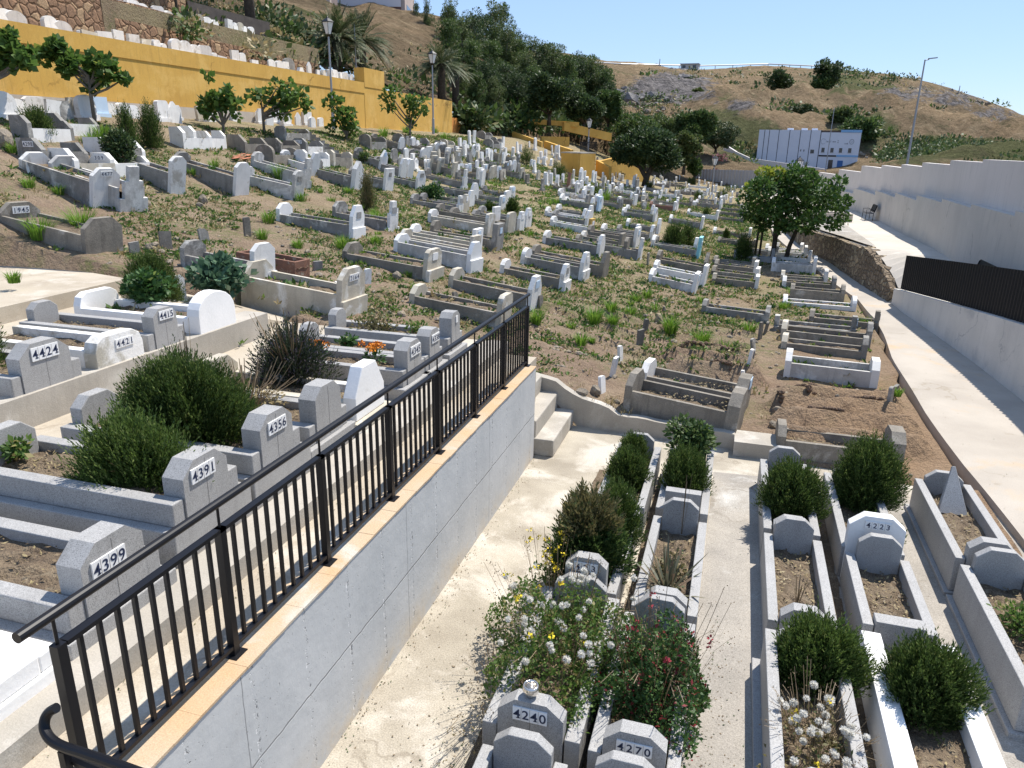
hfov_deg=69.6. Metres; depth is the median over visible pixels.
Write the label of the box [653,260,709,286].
grave
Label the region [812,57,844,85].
hillside tree
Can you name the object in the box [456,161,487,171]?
grave
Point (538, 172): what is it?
headstone
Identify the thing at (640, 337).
grave marker
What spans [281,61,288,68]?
headstone
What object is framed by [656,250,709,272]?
grave
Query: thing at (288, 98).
fig tree
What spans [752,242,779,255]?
grave
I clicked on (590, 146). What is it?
dark gate
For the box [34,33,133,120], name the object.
fig tree
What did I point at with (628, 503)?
rosemary bush
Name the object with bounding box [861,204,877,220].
bench
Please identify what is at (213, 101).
fig tree
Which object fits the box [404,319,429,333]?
weed clump
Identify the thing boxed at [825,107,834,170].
pole
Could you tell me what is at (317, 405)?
grave
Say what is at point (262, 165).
grave
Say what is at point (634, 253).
grave
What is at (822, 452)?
grave
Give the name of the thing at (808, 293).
grave
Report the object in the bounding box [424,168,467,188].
grave
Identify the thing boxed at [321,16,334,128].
lantern lamp
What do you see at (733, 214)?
grave
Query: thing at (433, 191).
leafy shrub
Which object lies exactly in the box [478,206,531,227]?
grave
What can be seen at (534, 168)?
headstone
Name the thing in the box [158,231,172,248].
grave marker
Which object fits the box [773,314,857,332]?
grave
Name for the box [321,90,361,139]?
fig tree
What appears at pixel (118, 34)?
headstone
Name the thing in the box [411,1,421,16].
eucalyptus tree
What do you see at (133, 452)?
rosemary bush
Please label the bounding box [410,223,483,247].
grave
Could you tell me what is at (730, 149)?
wall
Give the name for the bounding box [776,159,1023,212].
stepped wall
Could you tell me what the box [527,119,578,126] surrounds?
yellow wall
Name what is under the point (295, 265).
grave
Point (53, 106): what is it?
headstone
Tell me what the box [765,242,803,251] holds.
grave
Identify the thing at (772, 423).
rock
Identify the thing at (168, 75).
yellow wall
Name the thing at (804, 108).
hillside tree
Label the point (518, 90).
eucalyptus tree
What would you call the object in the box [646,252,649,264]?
grave marker
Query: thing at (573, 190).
grave
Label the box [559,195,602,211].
grave
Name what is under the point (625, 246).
grave
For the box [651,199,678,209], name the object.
grave
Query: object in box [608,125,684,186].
spreading tree
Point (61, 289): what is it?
terrace upper level
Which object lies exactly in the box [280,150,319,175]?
grave
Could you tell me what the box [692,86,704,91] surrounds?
hillside tree
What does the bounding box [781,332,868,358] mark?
grave
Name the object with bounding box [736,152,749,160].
wall
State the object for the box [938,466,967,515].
wedge stone
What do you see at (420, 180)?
grave
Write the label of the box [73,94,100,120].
headstone
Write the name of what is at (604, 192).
grave
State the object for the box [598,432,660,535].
grave
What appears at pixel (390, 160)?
rosemary bush
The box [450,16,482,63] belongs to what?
eucalyptus tree
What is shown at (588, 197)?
grave
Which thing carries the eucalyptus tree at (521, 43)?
on the hills
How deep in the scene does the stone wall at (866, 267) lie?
26.46 m
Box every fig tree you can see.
[0,24,39,79]
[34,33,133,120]
[195,68,246,132]
[244,76,315,131]
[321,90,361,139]
[377,83,431,135]
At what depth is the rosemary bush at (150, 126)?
24.80 m
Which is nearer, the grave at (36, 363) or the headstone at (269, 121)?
the grave at (36, 363)
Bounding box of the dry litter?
[0,305,1023,767]
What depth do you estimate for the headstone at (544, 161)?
61.46 m
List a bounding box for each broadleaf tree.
[601,111,661,141]
[650,112,681,138]
[672,130,703,174]
[676,108,719,142]
[701,120,741,153]
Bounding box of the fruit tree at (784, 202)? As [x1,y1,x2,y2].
[734,160,855,256]
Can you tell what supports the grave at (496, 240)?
on the hillside ground
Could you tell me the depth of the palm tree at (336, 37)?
50.52 m
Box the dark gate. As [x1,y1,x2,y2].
[580,142,596,151]
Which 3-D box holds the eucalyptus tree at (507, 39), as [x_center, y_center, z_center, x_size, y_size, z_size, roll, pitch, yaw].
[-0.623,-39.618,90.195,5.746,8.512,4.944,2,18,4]
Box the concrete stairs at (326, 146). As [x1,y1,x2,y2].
[287,128,340,157]
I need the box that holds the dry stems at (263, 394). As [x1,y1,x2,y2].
[218,356,296,407]
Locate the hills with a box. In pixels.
[187,0,1023,203]
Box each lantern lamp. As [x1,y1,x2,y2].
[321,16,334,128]
[427,50,436,133]
[586,117,591,150]
[711,155,718,194]
[795,156,803,166]
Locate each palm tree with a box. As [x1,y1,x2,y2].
[244,0,255,18]
[302,0,377,72]
[330,3,398,73]
[411,42,475,99]
[429,49,480,109]
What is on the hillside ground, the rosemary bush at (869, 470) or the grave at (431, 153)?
the grave at (431, 153)
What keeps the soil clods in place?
on the hillside ground
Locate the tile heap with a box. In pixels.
[232,153,250,159]
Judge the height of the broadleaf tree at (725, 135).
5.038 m
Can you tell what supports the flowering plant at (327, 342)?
on the grave at (406, 357)
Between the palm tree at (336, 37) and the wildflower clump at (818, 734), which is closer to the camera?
the wildflower clump at (818, 734)
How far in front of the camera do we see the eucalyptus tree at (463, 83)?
73.96 m
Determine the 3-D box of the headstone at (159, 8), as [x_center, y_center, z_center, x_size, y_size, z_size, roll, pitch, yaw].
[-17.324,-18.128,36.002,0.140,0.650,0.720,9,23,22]
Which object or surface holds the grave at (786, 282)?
on the hillside ground
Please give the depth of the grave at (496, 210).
27.43 m
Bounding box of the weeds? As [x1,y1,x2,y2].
[0,117,880,424]
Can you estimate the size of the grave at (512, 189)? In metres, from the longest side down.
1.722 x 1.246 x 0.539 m
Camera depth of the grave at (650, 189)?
60.67 m
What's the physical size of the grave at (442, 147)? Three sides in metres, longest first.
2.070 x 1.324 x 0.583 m
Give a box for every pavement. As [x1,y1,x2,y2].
[321,425,1023,767]
[682,472,1023,767]
[770,194,951,287]
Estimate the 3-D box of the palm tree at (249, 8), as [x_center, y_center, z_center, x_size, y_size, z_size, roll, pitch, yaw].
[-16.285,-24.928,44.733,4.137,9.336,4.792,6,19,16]
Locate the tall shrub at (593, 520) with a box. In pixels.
[541,477,642,588]
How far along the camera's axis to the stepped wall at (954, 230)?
22.61 m
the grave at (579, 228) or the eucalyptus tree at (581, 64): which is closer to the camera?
the grave at (579, 228)
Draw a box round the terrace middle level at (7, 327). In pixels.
[0,307,238,336]
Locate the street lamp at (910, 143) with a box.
[906,57,937,163]
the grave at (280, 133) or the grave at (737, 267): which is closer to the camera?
the grave at (737, 267)
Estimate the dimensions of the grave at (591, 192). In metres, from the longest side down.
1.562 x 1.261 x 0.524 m
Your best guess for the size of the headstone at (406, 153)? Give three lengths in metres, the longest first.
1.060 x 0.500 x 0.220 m
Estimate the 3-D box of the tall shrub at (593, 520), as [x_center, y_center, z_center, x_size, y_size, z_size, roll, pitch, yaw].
[0.758,1.558,7.918,1.076,1.139,1.062,-12,22,-34]
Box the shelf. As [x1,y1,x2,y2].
[100,0,318,63]
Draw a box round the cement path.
[767,218,1023,548]
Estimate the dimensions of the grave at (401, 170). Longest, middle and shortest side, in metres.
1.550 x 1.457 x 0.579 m
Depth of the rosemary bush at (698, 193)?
58.66 m
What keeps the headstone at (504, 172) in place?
on the hillside ground
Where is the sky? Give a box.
[320,0,1023,114]
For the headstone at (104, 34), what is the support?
on the wall shelf
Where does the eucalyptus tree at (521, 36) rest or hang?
on the hills
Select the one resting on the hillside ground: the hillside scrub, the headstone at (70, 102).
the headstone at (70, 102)
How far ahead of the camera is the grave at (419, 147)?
43.76 m
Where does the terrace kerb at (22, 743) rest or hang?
on the terrace lower level at (51, 428)
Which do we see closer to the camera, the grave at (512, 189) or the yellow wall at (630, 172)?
the grave at (512, 189)
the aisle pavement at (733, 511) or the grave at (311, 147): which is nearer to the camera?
the aisle pavement at (733, 511)
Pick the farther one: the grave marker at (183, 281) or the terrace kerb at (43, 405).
the grave marker at (183, 281)
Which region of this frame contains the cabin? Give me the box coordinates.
[680,63,700,69]
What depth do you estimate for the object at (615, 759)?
5.13 m
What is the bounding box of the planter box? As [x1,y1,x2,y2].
[801,212,852,221]
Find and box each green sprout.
[0,433,34,463]
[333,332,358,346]
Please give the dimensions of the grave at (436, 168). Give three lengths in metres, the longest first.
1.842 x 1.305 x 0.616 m
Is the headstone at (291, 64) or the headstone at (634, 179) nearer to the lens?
the headstone at (291, 64)
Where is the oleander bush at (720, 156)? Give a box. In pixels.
[712,153,728,160]
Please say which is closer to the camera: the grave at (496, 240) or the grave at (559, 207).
the grave at (496, 240)
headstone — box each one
[0,8,8,19]
[0,91,18,119]
[6,10,27,23]
[15,99,25,113]
[20,96,44,111]
[40,15,57,28]
[43,99,61,115]
[54,21,72,31]
[56,100,73,120]
[65,97,75,116]
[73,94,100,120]
[77,29,97,35]
[93,96,111,117]
[95,31,112,38]
[108,103,116,114]
[111,29,124,40]
[114,103,122,113]
[121,105,139,118]
[123,0,139,4]
[126,33,139,42]
[140,39,151,44]
[150,5,163,11]
[152,39,160,46]
[153,100,172,122]
[167,101,181,123]
[168,39,182,50]
[181,40,191,51]
[191,44,200,53]
[194,106,203,120]
[198,45,211,55]
[204,17,211,22]
[224,19,232,28]
[229,50,239,60]
[233,22,237,29]
[237,22,243,30]
[239,53,245,61]
[255,109,265,124]
[265,115,273,125]
[267,59,275,66]
[273,109,279,122]
[275,61,282,67]
[279,113,292,125]
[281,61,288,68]
[282,58,294,69]
[294,112,301,125]
[301,112,311,124]
[306,62,311,72]
[307,117,315,126]
[317,117,323,126]
[332,69,337,77]
[342,72,347,79]
[348,74,353,80]
[391,148,397,162]
[398,154,403,164]
[403,148,408,157]
[405,138,409,146]
[410,137,415,145]
[414,158,419,171]
[426,159,430,167]
[445,151,450,164]
[451,154,454,163]
[458,138,461,146]
[462,145,466,156]
[466,152,473,162]
[468,130,471,146]
[472,130,475,143]
[475,160,478,167]
[486,148,490,158]
[498,170,503,180]
[502,136,504,147]
[502,152,505,163]
[502,169,505,178]
[511,147,514,156]
[516,142,519,153]
[516,163,520,171]
[524,174,530,183]
[532,162,536,173]
[533,138,537,150]
[535,170,540,179]
[539,178,544,190]
[543,156,546,165]
[545,172,548,185]
[549,173,553,184]
[553,145,557,157]
[555,175,559,185]
[557,145,560,159]
[565,172,571,186]
[578,169,583,181]
[590,170,594,182]
[632,175,636,186]
[642,202,646,208]
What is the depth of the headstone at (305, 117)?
43.03 m
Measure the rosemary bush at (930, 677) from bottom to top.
0.741 m
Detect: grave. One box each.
[0,201,122,253]
[0,324,143,368]
[0,336,81,397]
[0,420,252,567]
[0,517,177,660]
[0,630,54,721]
[8,115,74,142]
[15,138,89,163]
[18,152,119,207]
[19,299,184,351]
[45,113,99,135]
[47,148,120,177]
[48,155,147,211]
[60,388,310,509]
[73,287,235,333]
[82,137,145,157]
[89,153,149,178]
[110,154,186,194]
[168,126,212,149]
[174,152,250,195]
[179,126,226,148]
[179,239,276,277]
[203,353,390,434]
[226,134,267,153]
[236,249,309,277]
[241,259,367,317]
[246,378,355,467]
[250,152,311,188]
[250,166,304,200]
[255,144,296,165]
[264,138,299,153]
[264,337,430,400]
[274,126,309,140]
[276,202,365,239]
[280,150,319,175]
[293,138,324,155]
[294,149,329,167]
[299,321,447,381]
[317,159,363,189]
[323,150,352,168]
[324,307,466,366]
[332,201,398,231]
[342,241,444,282]
[348,166,394,190]
[353,147,387,169]
[359,134,386,149]
[371,133,404,149]
[374,156,407,177]
[387,159,414,178]
[392,133,411,141]
[392,146,426,156]
[393,233,483,273]
[394,170,425,188]
[400,228,481,250]
[405,146,432,157]
[409,138,439,151]
[409,149,437,158]
[409,151,437,167]
[409,283,512,327]
[410,144,434,150]
[410,193,463,211]
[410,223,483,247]
[415,153,444,173]
[416,140,446,152]
[419,193,469,212]
[420,138,441,145]
[420,143,450,157]
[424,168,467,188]
[428,209,495,236]
[430,144,462,162]
[430,220,504,250]
[431,181,478,198]
[436,203,500,220]
[438,190,474,206]
[440,162,457,177]
[441,139,454,148]
[444,163,471,172]
[447,140,476,156]
[448,267,541,311]
[449,207,516,232]
[450,151,461,161]
[450,165,483,178]
[455,169,485,185]
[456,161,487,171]
[464,164,494,179]
[465,163,496,176]
[471,147,503,161]
[471,163,501,178]
[471,209,524,230]
[472,727,567,767]
[474,195,505,210]
[476,131,492,139]
[477,158,509,170]
[478,190,510,202]
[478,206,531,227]
[480,185,515,198]
[482,571,619,767]
[483,139,499,148]
[484,156,516,171]
[491,137,501,142]
[491,149,520,162]
[499,258,571,291]
[506,167,524,178]
[520,247,590,280]
[531,244,609,277]
[542,230,604,256]
[544,207,587,219]
[550,216,595,232]
[552,209,591,225]
[553,183,580,192]
[554,180,578,187]
[554,510,639,606]
[556,204,593,217]
[558,188,586,197]
[559,180,583,187]
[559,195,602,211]
[561,193,590,202]
[563,188,602,197]
[564,197,594,203]
[568,186,594,194]
[571,194,600,201]
[573,195,603,208]
[575,234,629,248]
[581,230,625,245]
[583,186,608,194]
[587,225,641,247]
[587,594,695,767]
[593,196,621,203]
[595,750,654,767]
[596,236,644,259]
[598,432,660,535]
[600,223,640,235]
[603,198,623,209]
[605,192,633,198]
[610,193,637,205]
[612,189,640,195]
[614,186,639,193]
[616,179,639,190]
[616,224,655,240]
[619,191,644,201]
[621,207,657,221]
[623,367,747,432]
[625,218,661,233]
[626,205,654,213]
[631,497,706,637]
[640,190,662,197]
[642,357,752,410]
[644,185,663,192]
[646,196,670,200]
[648,268,700,294]
[649,201,676,210]
[650,181,670,187]
[650,235,703,258]
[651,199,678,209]
[653,190,677,198]
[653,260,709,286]
[654,197,679,204]
[655,447,713,536]
[656,190,680,196]
[656,236,698,249]
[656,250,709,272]
[666,181,686,187]
[668,214,704,229]
[669,188,691,194]
[671,199,692,205]
[686,188,708,195]
[687,209,719,220]
[688,183,708,188]
[691,197,716,203]
[695,199,722,209]
[698,195,722,202]
[701,298,771,322]
[711,265,760,278]
[712,272,759,289]
[713,227,751,237]
[713,255,756,265]
[714,259,759,272]
[717,236,755,247]
[718,217,743,222]
[719,210,739,216]
[721,206,743,211]
[723,202,742,206]
[733,248,774,262]
[751,624,867,767]
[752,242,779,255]
[757,445,820,555]
[760,515,836,643]
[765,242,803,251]
[768,245,807,256]
[771,256,817,273]
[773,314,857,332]
[775,250,812,262]
[775,418,906,471]
[780,269,828,282]
[780,319,873,348]
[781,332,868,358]
[782,275,836,289]
[783,294,856,310]
[783,348,880,388]
[789,283,845,301]
[808,308,880,332]
[822,470,905,576]
[840,532,938,652]
[858,630,1005,767]
[904,470,1013,595]
[945,546,1023,739]
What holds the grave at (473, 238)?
on the hillside ground
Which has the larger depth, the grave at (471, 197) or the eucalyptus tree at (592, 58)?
the eucalyptus tree at (592, 58)
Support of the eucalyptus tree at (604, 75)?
on the hills
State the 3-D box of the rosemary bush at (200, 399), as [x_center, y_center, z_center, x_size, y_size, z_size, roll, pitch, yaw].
[-3.123,0.053,7.150,1.764,0.977,1.266,6,19,16]
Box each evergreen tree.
[522,70,579,125]
[564,92,606,126]
[596,88,622,130]
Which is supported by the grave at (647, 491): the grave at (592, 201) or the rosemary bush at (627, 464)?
the rosemary bush at (627, 464)
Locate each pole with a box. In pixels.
[354,25,356,67]
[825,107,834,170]
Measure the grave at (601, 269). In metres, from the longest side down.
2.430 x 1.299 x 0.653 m
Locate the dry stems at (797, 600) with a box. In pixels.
[792,575,809,602]
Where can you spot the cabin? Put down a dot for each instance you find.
(686, 65)
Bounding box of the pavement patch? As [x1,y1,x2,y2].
[807,223,874,245]
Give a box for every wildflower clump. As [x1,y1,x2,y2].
[438,603,532,763]
[473,527,667,735]
[515,517,576,607]
[756,656,881,767]
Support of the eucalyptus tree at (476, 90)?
on the hills
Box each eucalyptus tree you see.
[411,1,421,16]
[420,0,435,25]
[427,17,464,77]
[437,0,460,40]
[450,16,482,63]
[450,63,472,99]
[451,9,485,58]
[457,39,490,94]
[462,6,504,57]
[464,71,487,106]
[475,57,503,104]
[480,0,508,58]
[482,39,513,76]
[483,75,506,112]
[486,23,525,71]
[491,60,524,100]
[494,2,516,46]
[503,27,531,57]
[504,69,528,113]
[510,38,541,71]
[510,50,541,93]
[524,35,540,61]
[524,65,539,95]
[529,40,554,71]
[534,42,568,79]
[536,42,559,69]
[550,43,571,74]
[557,53,579,90]
[563,50,590,91]
[568,78,587,120]
[570,54,599,92]
[578,55,611,96]
[583,53,600,68]
[586,67,614,95]
[592,61,616,93]
[598,89,610,128]
[601,78,626,118]
[614,90,628,125]
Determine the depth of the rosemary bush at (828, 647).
6.25 m
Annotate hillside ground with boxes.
[0,111,1021,556]
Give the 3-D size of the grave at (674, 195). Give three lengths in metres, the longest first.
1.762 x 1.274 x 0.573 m
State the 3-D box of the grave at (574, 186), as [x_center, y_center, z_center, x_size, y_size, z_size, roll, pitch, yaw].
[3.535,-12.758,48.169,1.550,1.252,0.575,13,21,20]
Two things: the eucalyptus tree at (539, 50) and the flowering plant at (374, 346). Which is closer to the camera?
the flowering plant at (374, 346)
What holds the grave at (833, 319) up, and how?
on the hillside ground
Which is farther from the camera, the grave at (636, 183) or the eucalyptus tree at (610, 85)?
the eucalyptus tree at (610, 85)
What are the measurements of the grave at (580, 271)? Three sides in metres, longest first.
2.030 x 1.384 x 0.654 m
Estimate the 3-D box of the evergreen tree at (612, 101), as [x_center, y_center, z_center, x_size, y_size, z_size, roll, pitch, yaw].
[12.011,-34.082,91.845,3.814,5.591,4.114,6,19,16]
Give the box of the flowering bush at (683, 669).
[584,565,734,767]
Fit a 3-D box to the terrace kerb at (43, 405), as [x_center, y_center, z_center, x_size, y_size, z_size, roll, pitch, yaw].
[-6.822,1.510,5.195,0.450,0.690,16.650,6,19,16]
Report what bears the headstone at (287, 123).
on the hillside ground
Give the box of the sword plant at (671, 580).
[632,534,708,600]
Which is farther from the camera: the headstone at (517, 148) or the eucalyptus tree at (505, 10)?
the eucalyptus tree at (505, 10)
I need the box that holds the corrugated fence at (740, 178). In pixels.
[696,169,775,187]
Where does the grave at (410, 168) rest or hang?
on the hillside ground
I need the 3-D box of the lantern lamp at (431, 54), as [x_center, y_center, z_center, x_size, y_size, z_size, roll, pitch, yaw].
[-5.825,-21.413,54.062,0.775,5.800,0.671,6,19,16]
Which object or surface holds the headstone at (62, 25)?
on the wall shelf
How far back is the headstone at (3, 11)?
26.07 m
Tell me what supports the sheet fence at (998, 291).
on the wall at (991, 344)
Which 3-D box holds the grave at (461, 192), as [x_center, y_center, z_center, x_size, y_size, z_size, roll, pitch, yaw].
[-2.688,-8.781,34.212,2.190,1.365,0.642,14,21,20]
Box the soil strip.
[464,469,875,767]
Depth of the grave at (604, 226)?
30.60 m
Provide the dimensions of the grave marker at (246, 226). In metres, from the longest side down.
0.673 x 0.203 x 0.060 m
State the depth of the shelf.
38.16 m
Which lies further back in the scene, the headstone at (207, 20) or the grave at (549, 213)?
the headstone at (207, 20)
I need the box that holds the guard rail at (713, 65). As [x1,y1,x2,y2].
[595,62,831,68]
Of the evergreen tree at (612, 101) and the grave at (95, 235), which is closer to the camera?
the grave at (95, 235)
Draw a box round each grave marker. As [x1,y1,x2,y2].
[25,162,30,173]
[128,241,139,253]
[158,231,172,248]
[175,275,186,301]
[197,228,209,240]
[242,217,251,236]
[312,260,322,270]
[364,268,371,283]
[538,295,542,307]
[598,375,605,393]
[609,356,618,376]
[617,345,622,360]
[636,328,644,345]
[642,319,649,332]
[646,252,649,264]
[747,348,753,364]
[750,338,755,348]
[758,321,763,339]
[763,321,769,333]
[887,386,894,401]
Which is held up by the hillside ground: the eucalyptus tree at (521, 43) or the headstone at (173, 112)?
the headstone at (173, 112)
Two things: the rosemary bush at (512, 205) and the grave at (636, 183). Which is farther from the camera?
the grave at (636, 183)
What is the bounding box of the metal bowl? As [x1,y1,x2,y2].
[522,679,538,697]
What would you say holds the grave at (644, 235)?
on the hillside ground
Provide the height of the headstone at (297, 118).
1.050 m
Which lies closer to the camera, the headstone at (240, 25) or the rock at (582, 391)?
the rock at (582, 391)
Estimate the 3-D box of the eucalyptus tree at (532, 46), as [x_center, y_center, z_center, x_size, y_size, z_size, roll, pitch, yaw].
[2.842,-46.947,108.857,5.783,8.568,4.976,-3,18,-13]
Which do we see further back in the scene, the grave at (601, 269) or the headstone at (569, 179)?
the headstone at (569, 179)
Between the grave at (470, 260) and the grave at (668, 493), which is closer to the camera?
the grave at (668, 493)
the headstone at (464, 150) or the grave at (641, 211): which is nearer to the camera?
the grave at (641, 211)
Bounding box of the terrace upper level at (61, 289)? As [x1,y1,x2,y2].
[0,266,122,324]
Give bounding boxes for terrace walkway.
[23,355,536,767]
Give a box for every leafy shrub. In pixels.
[97,126,137,162]
[115,265,177,305]
[357,151,370,162]
[415,180,445,199]
[662,412,721,455]
[723,184,738,191]
[986,597,1023,641]
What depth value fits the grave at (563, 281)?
20.19 m
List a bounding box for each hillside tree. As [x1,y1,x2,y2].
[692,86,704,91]
[763,68,793,89]
[791,103,819,113]
[809,74,835,89]
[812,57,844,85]
[826,105,854,123]
[838,114,885,142]
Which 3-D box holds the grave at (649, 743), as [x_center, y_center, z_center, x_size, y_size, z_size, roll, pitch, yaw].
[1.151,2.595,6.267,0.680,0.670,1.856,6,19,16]
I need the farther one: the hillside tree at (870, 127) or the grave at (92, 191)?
the hillside tree at (870, 127)
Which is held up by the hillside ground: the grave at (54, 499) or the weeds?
the weeds
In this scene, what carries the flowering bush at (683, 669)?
on the grave at (649, 743)
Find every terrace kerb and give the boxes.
[0,311,268,426]
[0,340,499,767]
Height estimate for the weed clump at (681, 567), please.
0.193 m
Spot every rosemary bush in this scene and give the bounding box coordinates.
[0,318,9,366]
[15,99,56,135]
[52,393,218,493]
[99,334,260,445]
[111,98,140,145]
[119,247,189,301]
[135,97,168,147]
[358,168,379,208]
[387,153,392,163]
[484,199,495,210]
[504,195,520,212]
[519,142,535,163]
[550,161,566,174]
[594,185,603,195]
[599,471,647,550]
[602,440,655,492]
[618,429,652,464]
[645,179,654,187]
[657,434,716,498]
[662,220,690,244]
[681,221,697,245]
[685,176,697,183]
[693,190,705,198]
[703,206,712,214]
[717,187,729,197]
[723,228,730,238]
[732,230,756,259]
[751,453,838,526]
[771,594,886,707]
[826,428,914,513]
[869,625,996,743]
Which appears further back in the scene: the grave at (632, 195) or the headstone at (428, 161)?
the grave at (632, 195)
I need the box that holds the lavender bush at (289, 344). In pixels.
[245,308,346,389]
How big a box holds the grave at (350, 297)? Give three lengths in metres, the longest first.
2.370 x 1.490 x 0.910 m
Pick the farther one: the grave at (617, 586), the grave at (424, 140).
the grave at (424, 140)
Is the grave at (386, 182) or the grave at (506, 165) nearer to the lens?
the grave at (386, 182)
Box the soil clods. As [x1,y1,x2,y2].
[552,340,886,411]
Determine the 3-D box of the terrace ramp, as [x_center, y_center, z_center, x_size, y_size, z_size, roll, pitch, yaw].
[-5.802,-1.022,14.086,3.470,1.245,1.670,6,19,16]
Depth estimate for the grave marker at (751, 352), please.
15.34 m
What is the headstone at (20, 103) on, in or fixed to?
on the hillside ground
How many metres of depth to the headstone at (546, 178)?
46.82 m
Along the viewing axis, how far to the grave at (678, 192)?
56.45 m
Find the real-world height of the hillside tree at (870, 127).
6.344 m
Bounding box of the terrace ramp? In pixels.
[119,294,285,327]
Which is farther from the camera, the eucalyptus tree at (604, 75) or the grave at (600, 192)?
the eucalyptus tree at (604, 75)
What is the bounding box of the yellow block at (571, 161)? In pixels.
[561,152,595,177]
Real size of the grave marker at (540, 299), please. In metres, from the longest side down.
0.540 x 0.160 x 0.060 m
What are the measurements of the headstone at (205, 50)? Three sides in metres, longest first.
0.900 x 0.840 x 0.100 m
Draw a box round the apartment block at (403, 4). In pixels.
[338,0,413,10]
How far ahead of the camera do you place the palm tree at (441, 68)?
64.22 m
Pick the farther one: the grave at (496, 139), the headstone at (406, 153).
the grave at (496, 139)
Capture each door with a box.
[827,160,832,168]
[837,161,842,166]
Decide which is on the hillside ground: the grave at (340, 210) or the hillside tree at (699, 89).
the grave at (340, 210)
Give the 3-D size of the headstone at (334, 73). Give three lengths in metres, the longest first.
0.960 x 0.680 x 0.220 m
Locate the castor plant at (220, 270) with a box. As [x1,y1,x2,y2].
[183,250,258,298]
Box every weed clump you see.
[350,309,397,331]
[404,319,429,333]
[655,549,688,590]
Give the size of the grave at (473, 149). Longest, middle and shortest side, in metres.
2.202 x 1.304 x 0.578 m
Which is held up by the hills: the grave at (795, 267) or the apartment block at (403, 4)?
the apartment block at (403, 4)
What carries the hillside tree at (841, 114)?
on the hills
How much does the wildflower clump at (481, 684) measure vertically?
0.554 m
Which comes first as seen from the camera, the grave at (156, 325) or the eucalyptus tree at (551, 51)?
the grave at (156, 325)
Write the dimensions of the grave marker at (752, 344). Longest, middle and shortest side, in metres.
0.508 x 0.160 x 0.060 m
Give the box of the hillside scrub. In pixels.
[166,0,1023,168]
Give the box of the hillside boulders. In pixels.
[617,63,1011,160]
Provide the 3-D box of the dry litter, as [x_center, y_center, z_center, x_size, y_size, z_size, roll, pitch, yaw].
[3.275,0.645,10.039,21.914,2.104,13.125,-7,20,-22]
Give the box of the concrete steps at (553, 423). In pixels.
[491,340,572,456]
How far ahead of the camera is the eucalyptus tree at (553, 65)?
96.94 m
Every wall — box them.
[0,0,104,31]
[0,19,467,133]
[108,366,535,767]
[112,0,319,73]
[121,0,185,13]
[185,1,269,36]
[512,131,542,147]
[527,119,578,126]
[536,372,777,459]
[540,136,569,146]
[544,141,572,154]
[562,122,611,140]
[595,160,611,181]
[600,158,614,175]
[615,162,649,181]
[723,147,736,153]
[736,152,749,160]
[750,158,824,169]
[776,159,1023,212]
[779,217,899,301]
[826,188,1023,269]
[891,288,1023,400]
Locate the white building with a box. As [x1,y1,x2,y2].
[756,128,861,168]
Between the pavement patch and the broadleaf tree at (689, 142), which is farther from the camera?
the broadleaf tree at (689, 142)
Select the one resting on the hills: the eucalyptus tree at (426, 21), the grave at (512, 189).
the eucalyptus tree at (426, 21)
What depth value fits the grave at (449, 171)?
40.32 m
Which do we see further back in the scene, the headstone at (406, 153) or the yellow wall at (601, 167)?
the yellow wall at (601, 167)
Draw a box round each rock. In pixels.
[0,127,12,147]
[145,243,152,250]
[198,194,207,203]
[392,271,401,279]
[397,311,405,316]
[576,388,588,395]
[590,385,600,395]
[655,313,662,323]
[769,420,776,427]
[773,406,781,412]
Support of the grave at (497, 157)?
on the hillside ground
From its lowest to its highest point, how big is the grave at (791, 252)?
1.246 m
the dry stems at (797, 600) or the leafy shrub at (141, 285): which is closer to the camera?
the dry stems at (797, 600)
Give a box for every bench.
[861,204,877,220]
[978,259,996,266]
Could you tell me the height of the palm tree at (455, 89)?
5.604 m
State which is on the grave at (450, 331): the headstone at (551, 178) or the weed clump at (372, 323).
the weed clump at (372, 323)
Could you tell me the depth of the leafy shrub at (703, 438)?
10.55 m
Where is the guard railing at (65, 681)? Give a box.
[12,293,530,767]
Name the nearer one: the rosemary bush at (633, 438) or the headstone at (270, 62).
the rosemary bush at (633, 438)
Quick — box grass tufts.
[0,121,905,396]
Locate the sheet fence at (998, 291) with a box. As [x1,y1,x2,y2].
[900,255,1023,322]
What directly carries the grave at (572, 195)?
on the hillside ground
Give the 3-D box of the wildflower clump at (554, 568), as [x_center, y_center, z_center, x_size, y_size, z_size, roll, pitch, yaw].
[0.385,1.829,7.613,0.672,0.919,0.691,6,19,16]
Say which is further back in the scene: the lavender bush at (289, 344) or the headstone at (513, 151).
the headstone at (513, 151)
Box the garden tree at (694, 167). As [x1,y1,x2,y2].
[685,157,702,184]
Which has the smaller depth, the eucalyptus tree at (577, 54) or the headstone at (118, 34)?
the headstone at (118, 34)
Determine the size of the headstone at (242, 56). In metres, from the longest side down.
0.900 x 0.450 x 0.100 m
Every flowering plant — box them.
[310,339,329,358]
[357,339,386,363]
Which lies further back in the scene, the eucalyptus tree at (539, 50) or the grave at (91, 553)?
the eucalyptus tree at (539, 50)
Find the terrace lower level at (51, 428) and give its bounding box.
[34,322,482,569]
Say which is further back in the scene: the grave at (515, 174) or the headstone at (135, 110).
the grave at (515, 174)
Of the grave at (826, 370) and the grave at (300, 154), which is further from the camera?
the grave at (300, 154)
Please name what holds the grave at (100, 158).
on the hillside ground
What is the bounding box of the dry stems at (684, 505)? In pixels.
[681,477,691,533]
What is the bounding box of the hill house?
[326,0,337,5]
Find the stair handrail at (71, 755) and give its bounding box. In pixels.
[38,703,142,767]

